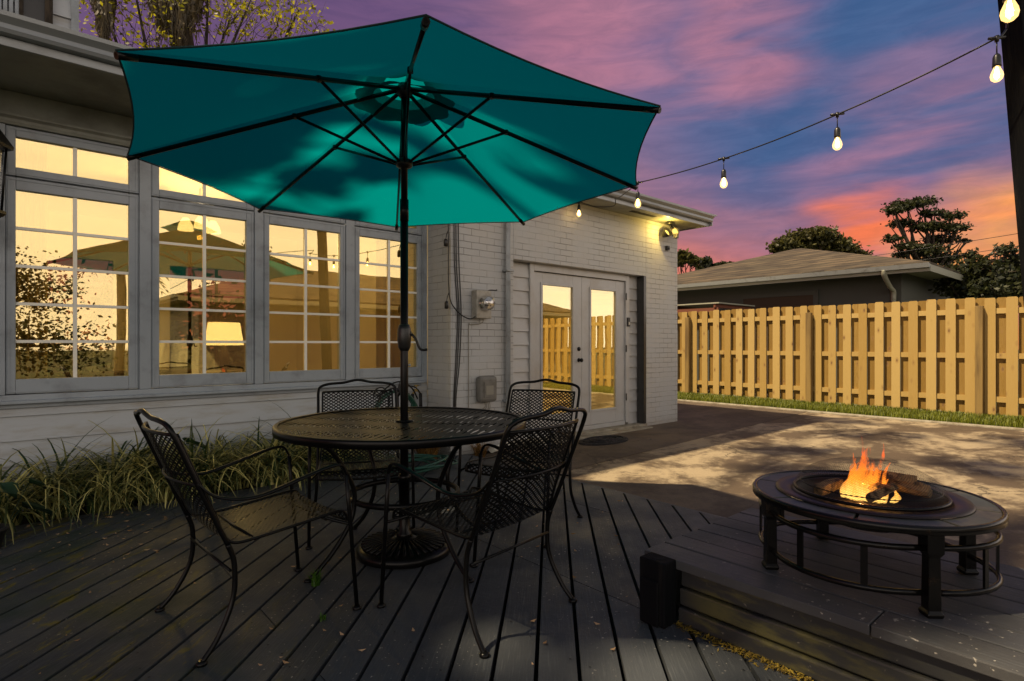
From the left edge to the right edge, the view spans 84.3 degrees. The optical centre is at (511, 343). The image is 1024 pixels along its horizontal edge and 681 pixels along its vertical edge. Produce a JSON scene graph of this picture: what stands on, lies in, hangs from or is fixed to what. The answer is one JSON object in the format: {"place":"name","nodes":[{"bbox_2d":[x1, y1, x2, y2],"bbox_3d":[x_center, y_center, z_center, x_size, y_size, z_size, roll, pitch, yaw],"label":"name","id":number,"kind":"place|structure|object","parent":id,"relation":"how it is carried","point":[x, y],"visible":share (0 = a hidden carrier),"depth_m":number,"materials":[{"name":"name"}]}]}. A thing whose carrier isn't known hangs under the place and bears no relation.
{"place":"outdoors","nodes":[
{"label":"outdoors","id":0,"kind":"place"},
{"bbox_2d":[206,322,243,372],"bbox_3d":[-3.833,0.070,7.534,0.480,0.700,0.480,0,0,-41],"label":"table lamp","id":1,"kind":"object","parent":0,"point":[223,331],"visible":0.78,"depth_m":7.39,"materials":[{"name":"brown"}]},
{"bbox_2d":[414,428,454,458],"bbox_3d":[-0.883,1.008,5.927,0.722,0.425,0.664,0,0,-13],"label":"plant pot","id":2,"kind":"object","parent":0,"point":[432,451],"visible":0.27,"depth_m":5.85,"materials":[{"name":"orange ceramic"}]},
{"bbox_2d":[468,440,497,457],"bbox_3d":[-0.331,1.091,6.042,0.448,0.275,0.438,0,0,-11],"label":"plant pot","id":3,"kind":"object","parent":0,"point":[476,450],"visible":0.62,"depth_m":6.04,"materials":[{"name":"orange ceramic"}]},
{"bbox_2d":[47,349,1018,406],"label":"ground","id":4,"kind":"structure","parent":0,"point":[109,365],"depth_m":38.83,"materials":[{"name":"green plant"}]},
{"bbox_2d":[47,259,243,372],"bbox_3d":[-8.665,-0.221,10.183,9.914,4.415,2.152,0,0,-41],"label":"garden hedge","id":5,"kind":"object","parent":4,"relation":"on","point":[84,360],"visible":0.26,"depth_m":11.14,"materials":[{"name":"leaf"},{"name":"bark"}]},
{"bbox_2d":[79,0,334,368],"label":"mossy tree","id":6,"kind":"object","parent":4,"relation":"on","point":[177,19],"visible":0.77,"depth_m":13.82,"materials":[{"name":"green plant"}]},
{"bbox_2d":[21,448,511,524],"bbox_3d":[-3.341,1.210,3.939,8.526,0.050,0.560,0,0,-41],"label":"flower bed","id":7,"kind":"object","parent":4,"relation":"on","point":[80,512],"visible":0.05,"depth_m":4.26,"materials":[{"name":"soil"}]},
{"bbox_2d":[0,448,112,544],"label":"border grass clump","id":8,"kind":"object","parent":7,"relation":"on","point":[5,515],"visible":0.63,"depth_m":3.67,"materials":[{"name":"green plant"}]},
{"bbox_2d":[0,418,172,525],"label":"border grass clump","id":9,"kind":"object","parent":7,"relation":"on","point":[54,501],"visible":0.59,"depth_m":3.88,"materials":[{"name":"green plant"}]},
{"bbox_2d":[16,439,188,530],"bbox_3d":[-2.856,0.936,4.014,1.035,0.560,1.175,0,0,-22],"label":"border grass clump","id":10,"kind":"object","parent":7,"relation":"on","point":[96,499],"visible":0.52,"depth_m":3.93,"materials":[{"name":"green plant"}]},
{"bbox_2d":[9,406,235,514],"bbox_3d":[-2.971,0.858,4.357,1.457,0.727,1.540,0,0,-32],"label":"border grass clump","id":11,"kind":"object","parent":7,"relation":"on","point":[149,457],"visible":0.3,"depth_m":4.13,"materials":[{"name":"green plant"}]},
{"bbox_2d":[54,421,233,518],"bbox_3d":[-2.744,0.924,4.333,1.271,0.598,1.266,0,0,21],"label":"border grass clump","id":12,"kind":"object","parent":7,"relation":"on","point":[165,495],"visible":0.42,"depth_m":4.18,"materials":[{"name":"green plant"}]},
{"bbox_2d":[127,437,205,470],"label":"broadleaf plant","id":13,"kind":"object","parent":7,"relation":"on","point":[184,439],"visible":0.1,"depth_m":4.63,"materials":[{"name":"green plant"}]},
{"bbox_2d":[92,415,285,508],"bbox_3d":[-2.479,0.877,4.434,1.453,0.686,1.375,0,0,-35],"label":"border grass clump","id":14,"kind":"object","parent":7,"relation":"on","point":[200,469],"visible":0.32,"depth_m":4.33,"materials":[{"name":"green plant"}]},
{"bbox_2d":[114,424,279,499],"bbox_3d":[-2.524,0.910,4.717,1.141,0.617,1.296,0,0,27],"label":"border grass clump","id":15,"kind":"object","parent":7,"relation":"on","point":[208,449],"visible":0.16,"depth_m":4.69,"materials":[{"name":"green plant"}]},
{"bbox_2d":[177,415,299,494],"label":"border grass clump","id":16,"kind":"object","parent":7,"relation":"on","point":[243,485],"visible":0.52,"depth_m":4.64,"materials":[{"name":"green plant"}]},
{"bbox_2d":[189,421,338,494],"bbox_3d":[-2.023,0.916,4.807,1.306,0.615,1.300,0,0,-22],"label":"border grass clump","id":17,"kind":"object","parent":7,"relation":"on","point":[283,474],"visible":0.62,"depth_m":4.69,"materials":[{"name":"green plant"}]},
{"bbox_2d":[248,455,282,469],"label":"broadleaf plant","id":18,"kind":"object","parent":7,"relation":"on","point":[278,458],"visible":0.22,"depth_m":4.69,"materials":[{"name":"green plant"}]},
{"bbox_2d":[230,432,315,476],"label":"border grass clump","id":19,"kind":"object","parent":7,"relation":"on","point":[280,449],"visible":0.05,"depth_m":4.99,"materials":[{"name":"green plant"}]},
{"bbox_2d":[227,402,351,487],"bbox_3d":[-1.879,0.868,5.120,1.416,0.706,1.496,0,0,11],"label":"border grass clump","id":20,"kind":"object","parent":7,"relation":"on","point":[305,458],"visible":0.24,"depth_m":4.96,"materials":[{"name":"green plant"}]},
{"bbox_2d":[276,425,386,476],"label":"border grass clump","id":21,"kind":"object","parent":7,"relation":"on","point":[340,457],"visible":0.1,"depth_m":5.08,"materials":[{"name":"green plant"}]},
{"bbox_2d":[312,425,408,469],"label":"border grass clump","id":22,"kind":"object","parent":7,"relation":"on","point":[367,456],"visible":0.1,"depth_m":5.40,"materials":[{"name":"green plant"}]},
{"bbox_2d":[371,381,420,459],"bbox_3d":[-1.129,0.791,5.534,0.546,0.858,0.144,0,0,-41],"label":"hose stand","id":23,"kind":"object","parent":7,"relation":"on","point":[412,401],"visible":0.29,"depth_m":5.57,"materials":[{"name":"black metal"}]},
{"bbox_2d":[0,0,716,510],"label":"house","id":24,"kind":"structure","parent":4,"relation":"on","point":[572,294],"depth_m":6.15,"materials":[{"name":"paint"}]},
{"bbox_2d":[0,130,13,217],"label":"wall lantern","id":25,"kind":"object","parent":24,"relation":"attached to","point":[6,146],"depth_m":3.80,"materials":[{"name":"black metal"}]},
{"bbox_2d":[16,140,46,378],"bbox_3d":[-3.675,-0.330,4.308,0.214,2.400,0.064,0,0,-41],"label":"curtain","id":26,"kind":"object","parent":24,"relation":"hanging from","point":[31,287],"visible":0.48,"depth_m":4.32,"materials":[{"name":"beige fabric"}]},
{"bbox_2d":[19,0,52,23],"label":"upper window","id":27,"kind":"structure","parent":24,"relation":"in","point":[42,10],"depth_m":4.26,"materials":[{"name":"grey"}]},
{"bbox_2d":[5,176,138,393],"bbox_3d":[-3.350,-0.421,4.348,0.808,1.569,0.091,0,0,-41],"label":"window","id":28,"kind":"structure","parent":24,"relation":"in","point":[13,185],"depth_m":4.32,"materials":[{"name":"white"}]},
{"bbox_2d":[5,125,138,194],"bbox_3d":[-3.350,-1.393,4.348,0.808,0.355,0.091,0,0,-41],"label":"transom window","id":29,"kind":"structure","parent":24,"relation":"in","point":[12,133],"depth_m":4.31,"materials":[{"name":"white"}]},
{"bbox_2d":[47,369,202,387],"bbox_3d":[-4.075,0.670,5.732,1.870,0.760,0.800,0,0,-41],"label":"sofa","id":30,"kind":"object","parent":24,"relation":"in","point":[106,373],"visible":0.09,"depth_m":5.88,"materials":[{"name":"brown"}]},
{"bbox_2d":[177,188,220,233],"bbox_3d":[-3.526,-1.530,6.433,0.446,0.480,0.420,0,0,-41],"label":"ceiling fixture","id":31,"kind":"object","parent":24,"relation":"hanging from","point":[186,225],"visible":0.88,"depth_m":6.40,"materials":[{"name":"glass"}]},
{"bbox_2d":[151,197,253,387],"bbox_3d":[-2.681,-0.421,4.930,0.805,1.569,0.091,0,0,-41],"label":"window","id":32,"kind":"structure","parent":24,"relation":"in","point":[158,380],"depth_m":4.91,"materials":[{"name":"white"}]},
{"bbox_2d":[151,164,253,210],"bbox_3d":[-2.681,-1.393,4.930,0.805,0.355,0.091,0,0,-41],"label":"transom window","id":33,"kind":"structure","parent":24,"relation":"in","point":[156,192],"depth_m":4.84,"materials":[{"name":"white"}]},
{"bbox_2d":[263,213,344,382],"bbox_3d":[-2.017,-0.421,5.507,0.804,1.569,0.091,0,0,-41],"label":"window","id":34,"kind":"structure","parent":24,"relation":"in","point":[268,219],"depth_m":5.49,"materials":[{"name":"white wood"}]},
{"bbox_2d":[263,210,344,224],"bbox_3d":[-2.017,-1.393,5.507,0.804,0.355,0.091,0,0,-41],"label":"transom window","id":35,"kind":"structure","parent":24,"relation":"in","point":[302,216],"depth_m":5.49,"materials":[{"name":"white"}]},
{"bbox_2d":[376,239,399,367],"bbox_3d":[-1.339,-0.330,6.339,0.403,2.400,0.064,0,0,-41],"label":"curtain","id":36,"kind":"object","parent":24,"relation":"hanging from","point":[381,304],"visible":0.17,"depth_m":6.30,"materials":[{"name":"beige fabric"}]},
{"bbox_2d":[354,226,421,378],"bbox_3d":[-1.339,-0.421,6.096,0.808,1.569,0.091,0,0,-41],"label":"window","id":37,"kind":"structure","parent":24,"relation":"in","point":[389,372],"depth_m":6.07,"materials":[{"name":"white wood"}]},
{"bbox_2d":[354,220,421,235],"bbox_3d":[-1.339,-1.393,6.096,0.808,0.355,0.091,0,0,-41],"label":"transom window","id":38,"kind":"structure","parent":24,"relation":"in","point":[417,230],"depth_m":6.05,"materials":[{"name":"white"}]},
{"bbox_2d":[411,385,422,452],"bbox_3d":[-1.049,0.823,6.237,0.126,0.739,0.131,0,0,6],"label":"garden tap","id":39,"kind":"object","parent":24,"relation":"attached to","point":[420,399],"visible":0.2,"depth_m":6.26,"materials":[{"name":"gold metal"}]},
{"bbox_2d":[453,224,461,430],"bbox_3d":[-0.589,-0.305,6.103,0.110,2.950,0.011,0,0,-41],"label":"service cable","id":40,"kind":"object","parent":24,"relation":"attached to","point":[455,386],"visible":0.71,"depth_m":6.10,"materials":[{"name":"black plastic"}]},
{"bbox_2d":[468,290,492,417],"bbox_3d":[-0.327,0.114,6.211,0.264,1.405,0.194,0,0,-41],"label":"electric meter","id":41,"kind":"object","parent":24,"relation":"attached to","point":[482,303],"visible":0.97,"depth_m":6.19,"materials":[{"name":"grey metal"}]},
{"bbox_2d":[475,376,496,425],"bbox_3d":[-0.289,0.643,6.300,0.269,0.566,0.110,0,0,-41],"label":"utility box","id":42,"kind":"object","parent":24,"relation":"attached to","point":[486,388],"visible":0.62,"depth_m":6.25,"materials":[{"name":"grey"}]},
{"bbox_2d":[534,272,582,432],"bbox_3d":[0.605,0.106,7.307,0.899,2.008,0.115,0,0,-41],"label":"french door","id":43,"kind":"structure","parent":24,"relation":"in","point":[557,297],"depth_m":7.33,"materials":[{"name":"paint"}]},
{"bbox_2d":[582,277,623,425],"bbox_3d":[1.274,0.106,7.926,0.915,2.008,0.057,0,0,-41],"label":"french door","id":44,"kind":"structure","parent":24,"relation":"in","point":[602,300],"depth_m":7.91,"materials":[{"name":"paint"}]},
{"bbox_2d":[661,221,679,238],"bbox_3d":[2.398,-1.710,8.529,0.344,0.230,0.147,0,0,-30],"label":"flood light","id":45,"kind":"object","parent":24,"relation":"attached to","point":[672,231],"visible":1,"depth_m":8.50,"materials":[{"name":"black plastic"}]},
{"bbox_2d":[576,0,1013,214],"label":"string lights","id":46,"kind":"object","parent":24,"relation":"hanging from","point":[996,61],"visible":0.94,"depth_m":3.65,"materials":[{"name":"black plastic"}]},
{"bbox_2d":[444,223,496,318],"bbox_3d":[-0.449,-1.022,6.199,0.697,1.517,0.104,0,0,-35],"label":"hanging light cord","id":47,"kind":"object","parent":46,"relation":"hanging from","point":[446,244],"visible":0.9,"depth_m":6.01,"materials":[{"name":"black plastic"}]},
{"bbox_2d":[0,454,815,680],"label":"deck","id":48,"kind":"structure","parent":4,"relation":"on","point":[48,602],"depth_m":2.56,"materials":[{"name":"paint"}]},
{"bbox_2d":[0,523,8,547],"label":"plant pot","id":49,"kind":"object","parent":48,"relation":"on","point":[4,528],"visible":1,"depth_m":3.24,"materials":[{"name":"black ceramic"}]},
{"bbox_2d":[0,478,52,525],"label":"broadleaf plant","id":50,"kind":"object","parent":49,"relation":"in","point":[10,488],"visible":0.93,"depth_m":3.45,"materials":[{"name":"green plant"}]},
{"bbox_2d":[133,408,361,667],"bbox_3d":[-1.157,0.710,2.451,0.779,0.921,0.636,0,0,-45],"label":"patio chair","id":51,"kind":"object","parent":48,"relation":"on","point":[149,433],"visible":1,"depth_m":2.40,"materials":[{"name":"black metal"}]},
{"bbox_2d":[306,569,323,586],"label":"weed","id":52,"kind":"object","parent":48,"relation":"on","point":[315,579],"visible":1,"depth_m":2.73,"materials":[{"name":"green plant"}]},
{"bbox_2d":[318,611,326,621],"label":"weed","id":53,"kind":"object","parent":48,"relation":"on","point":[324,617],"visible":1,"depth_m":2.40,"materials":[{"name":"green plant"}]},
{"bbox_2d":[0,480,692,673],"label":"fallen leaves","id":54,"kind":"object","parent":48,"relation":"on","point":[341,633],"visible":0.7,"depth_m":3.10,"materials":[{"name":"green plant"}]},
{"bbox_2d":[305,379,414,549],"bbox_3d":[-0.987,0.710,3.675,0.636,0.921,0.779,0,0,-18],"label":"patio chair","id":55,"kind":"object","parent":48,"relation":"on","point":[317,477],"visible":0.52,"depth_m":3.80,"materials":[{"name":"black metal"}]},
{"bbox_2d":[0,478,770,680],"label":"deck screws","id":56,"kind":"object","parent":48,"relation":"on","point":[368,613],"visible":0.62,"depth_m":2.45,"materials":[{"name":"black metal"}]},
{"bbox_2d":[272,407,525,582],"bbox_3d":[-0.606,0.800,3.183,1.372,0.743,1.372,0,0,0],"label":"patio table","id":57,"kind":"object","parent":48,"relation":"on","point":[458,440],"visible":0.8,"depth_m":2.93,"materials":[{"name":"black metal"}]},
{"bbox_2d":[356,474,449,568],"bbox_3d":[-0.606,0.950,3.183,0.524,0.440,0.524,0,0,-41],"label":"umbrella base","id":58,"kind":"object","parent":48,"relation":"on","point":[408,547],"visible":0.89,"depth_m":3.08,"materials":[{"name":"black metal"}]},
{"bbox_2d":[113,14,661,473],"bbox_3d":[-0.606,-0.225,3.183,2.797,2.690,2.923,0,0,-41],"label":"patio umbrella","id":59,"kind":"object","parent":58,"relation":"on","point":[403,124],"visible":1,"depth_m":3.11,"materials":[{"name":"fabric"}]},
{"bbox_2d":[95,454,725,517],"bbox_3d":[-0.637,1.227,3.257,5.543,0.106,11.088,0,0,-86],"label":"deck edge","id":60,"kind":"object","parent":48,"relation":"attached to","point":[672,505],"visible":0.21,"depth_m":4.38,"materials":[{"name":"paint"}]},
{"bbox_2d":[382,454,457,473],"bbox_3d":[-0.857,1.106,5.284,0.754,0.105,0.604,0,0,-41],"label":"garden hose","id":61,"kind":"object","parent":48,"relation":"on","point":[428,458],"visible":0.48,"depth_m":5.30,"materials":[{"name":"green rubber"}]},
{"bbox_2d":[377,406,586,658],"bbox_3d":[-0.108,0.710,2.509,0.779,0.921,0.636,0,0,40],"label":"patio chair","id":62,"kind":"object","parent":48,"relation":"on","point":[485,502],"visible":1,"depth_m":2.36,"materials":[{"name":"black metal"}]},
{"bbox_2d":[454,378,582,547],"bbox_3d":[0.084,0.710,3.712,0.636,0.921,0.779,0,0,25],"label":"patio chair","id":63,"kind":"object","parent":48,"relation":"on","point":[490,466],"visible":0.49,"depth_m":3.91,"materials":[{"name":"black metal"}]},
{"bbox_2d":[675,620,813,680],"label":"leaf debris","id":64,"kind":"object","parent":48,"relation":"on","point":[773,666],"visible":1,"depth_m":2.11,"materials":[{"name":"brown plant"}]},
{"bbox_2d":[404,481,667,680],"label":"deck underside","id":65,"kind":"object","parent":4,"relation":"on","point":[538,628],"depth_m":2.68,"materials":[{"name":"black"}]},
{"bbox_2d":[640,508,1023,680],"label":"wooden platform","id":66,"kind":"structure","parent":65,"relation":"on","point":[718,580],"depth_m":2.09,"materials":[{"name":"paint"}]},
{"bbox_2d":[752,457,1008,618],"bbox_3d":[1.424,0.686,2.264,0.850,0.442,0.850,0,0,-41],"label":"fire pit","id":67,"kind":"object","parent":66,"relation":"on","point":[970,515],"visible":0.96,"depth_m":2.03,"materials":[{"name":"metal"}]},
{"bbox_2d":[813,478,843,495],"bbox_3d":[1.289,0.584,2.303,0.156,0.057,0.047,0,0,-31],"label":"firewood log","id":68,"kind":"object","parent":67,"relation":"in","point":[816,490],"visible":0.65,"depth_m":2.28,"materials":[{"name":"brown wood"}]},
{"bbox_2d":[817,497,919,512],"bbox_3d":[1.424,0.657,2.264,0.402,0.031,0.402,0,0,-41],"label":"ash bed","id":69,"kind":"object","parent":67,"relation":"in","point":[862,502],"visible":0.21,"depth_m":2.29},
{"bbox_2d":[840,455,898,502],"bbox_3d":[1.417,0.489,2.244,0.108,0.265,0.200,0,0,-41],"label":"flame","id":70,"kind":"object","parent":69,"relation":"on","point":[855,486],"visible":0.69,"depth_m":2.25,"materials":[{"name":"orange"}]},
{"bbox_2d":[865,483,898,502],"bbox_3d":[1.425,0.573,2.176,0.162,0.061,0.044,0,0,-27],"label":"firewood log","id":71,"kind":"object","parent":67,"relation":"in","point":[878,493],"visible":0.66,"depth_m":2.16,"materials":[{"name":"brown wood"}]},
{"bbox_2d":[845,477,894,490],"bbox_3d":[1.429,0.562,2.264,0.034,0.034,0.208,0,0,-14],"label":"firewood log","id":72,"kind":"object","parent":71,"relation":"on","point":[889,486],"visible":0.32,"depth_m":2.19,"materials":[{"name":"brown wood"}]},
{"bbox_2d":[867,478,887,491],"bbox_3d":[1.477,0.559,2.267,0.171,0.069,0.044,0,0,-38],"label":"firewood log","id":73,"kind":"object","parent":72,"relation":"on","point":[877,484],"visible":0.23,"depth_m":2.22,"materials":[{"name":"orange wood"}]},
{"bbox_2d":[857,468,930,497],"bbox_3d":[1.527,0.553,2.267,0.050,0.078,0.247,0,0,-41],"label":"firewood log","id":74,"kind":"object","parent":67,"relation":"in","point":[911,488],"visible":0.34,"depth_m":2.21,"materials":[{"name":"brown wood"}]},
{"bbox_2d":[874,470,916,482],"bbox_3d":[1.519,0.526,2.243,0.141,0.048,0.036,0,0,19],"label":"firewood log","id":75,"kind":"object","parent":74,"relation":"on","point":[894,474],"visible":0.66,"depth_m":2.23,"materials":[{"name":"brown wood"}]},
{"bbox_2d":[470,401,804,472],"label":"walkway","id":76,"kind":"structure","parent":4,"relation":"on","point":[696,420],"depth_m":8.01,"materials":[{"name":"grey concrete"}]},
{"bbox_2d":[489,442,509,452],"bbox_3d":[-0.116,1.135,6.246,0.070,0.077,0.458,0,0,26],"label":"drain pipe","id":77,"kind":"object","parent":76,"relation":"on","point":[492,450],"visible":0.38,"depth_m":6.05,"materials":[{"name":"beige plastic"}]},
{"bbox_2d":[578,435,627,445],"bbox_3d":[1.142,1.196,7.044,0.800,0.035,0.440,0,0,-41],"label":"door mat","id":78,"kind":"object","parent":76,"relation":"on","point":[602,440],"depth_m":6.96,"materials":[{"name":"grey fabric"}]},
{"bbox_2d":[677,248,703,273],"bbox_3d":[10.623,-2.223,34.136,1.748,7.126,1.412,0,0,33],"label":"tree","id":79,"kind":"object","parent":4,"relation":"on","point":[690,259],"visible":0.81,"depth_m":33.92,"materials":[{"name":"green plant"}]},
{"bbox_2d":[695,255,731,269],"bbox_3d":[12.991,-2.107,35.966,2.797,6.898,1.527,0,0,2],"label":"tree","id":80,"kind":"object","parent":4,"relation":"on","point":[707,262],"visible":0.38,"depth_m":35.60,"materials":[{"name":"green plant"}]},
{"bbox_2d":[765,225,874,254],"bbox_3d":[21.522,-3.429,39.834,6.225,9.592,5.858,0,0,-41],"label":"broad tree","id":81,"kind":"object","parent":4,"relation":"on","point":[824,238],"visible":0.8,"depth_m":39.12,"materials":[{"name":"green plant"}]},
{"bbox_2d":[677,385,1022,427],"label":"soil strip","id":82,"kind":"object","parent":4,"relation":"on","point":[836,401],"depth_m":12.26,"materials":[{"name":"brown soil"}]},
{"bbox_2d":[677,302,754,316],"bbox_3d":[3.789,0.145,15.914,1.800,2.250,5.350,0,0,-41],"label":"lean to","id":83,"kind":"object","parent":82,"relation":"on","point":[707,307],"visible":0.16,"depth_m":13.99,"materials":[{"name":"beige"}]},
{"bbox_2d":[677,296,1023,416],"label":"board fence","id":84,"kind":"object","parent":82,"relation":"on","point":[977,355],"visible":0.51,"depth_m":10.58,"materials":[{"name":"brown wood"}]},
{"bbox_2d":[677,399,1023,430],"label":"kerb","id":85,"kind":"structure","parent":4,"relation":"on","point":[943,422],"depth_m":9.34,"materials":[{"name":"concrete"}]},
{"bbox_2d":[879,195,973,267],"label":"tall tree","id":86,"kind":"object","parent":4,"relation":"on","point":[895,208],"visible":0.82,"depth_m":41.69,"materials":[{"name":"green plant"}]},
{"bbox_2d":[928,241,1022,305],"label":"citrus tree","id":87,"kind":"object","parent":4,"relation":"on","point":[986,276],"visible":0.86,"depth_m":14.23,"materials":[{"name":"green plant"}]},
{"bbox_2d":[47,0,1018,349],"label":"sky","id":88,"kind":"structure","parent":0,"point":[727,78],"materials":[{"name":"purple"}]},
{"bbox_2d":[560,412,1023,554],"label":"patio","id":89,"kind":"structure","parent":0,"point":[987,463],"depth_m":6.12,"materials":[{"name":"concrete"}]},
{"bbox_2d":[580,481,1023,568],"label":"patio border","id":90,"kind":"object","parent":89,"relation":"on","point":[714,502],"visible":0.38,"depth_m":4.35,"materials":[{"name":"grey concrete"}]},
{"bbox_2d":[998,0,1023,302],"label":"light post","id":91,"kind":"object","parent":89,"relation":"on","point":[1012,43],"visible":1,"depth_m":3.24,"materials":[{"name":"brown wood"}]},
{"bbox_2d":[677,248,964,396],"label":"neighbour house","id":92,"kind":"structure","parent":0,"point":[799,277],"depth_m":15.01,"materials":[{"name":"grey"}]},
{"bbox_2d":[743,295,812,385],"bbox_3d":[7.273,-0.055,15.532,0.038,2.450,1.900,0,0,-41],"label":"garage door","id":93,"kind":"structure","parent":92,"relation":"in","point":[803,300],"depth_m":15.46,"materials":[{"name":"grey"}]},
{"bbox_2d":[677,390,1023,427],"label":"grass","id":94,"kind":"structure","parent":0,"point":[970,418],"depth_m":9.89,"materials":[{"name":"green plant"}]},
{"bbox_2d":[874,233,1017,255],"bbox_3d":[19.331,-6.330,46.999,37.739,1.476,0.036,0,0,44],"label":"power line","id":95,"kind":"object","parent":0,"point":[947,244],"visible":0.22,"depth_m":37.75,"materials":[{"name":"black plastic"}]},
{"bbox_2d":[924,246,1015,259],"bbox_3d":[19.331,-5.581,47.000,37.739,1.372,0.036,0,0,44],"label":"power line","id":96,"kind":"object","parent":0,"point":[955,255],"visible":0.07,"depth_m":37.51,"materials":[{"name":"black plastic"}]}
]}

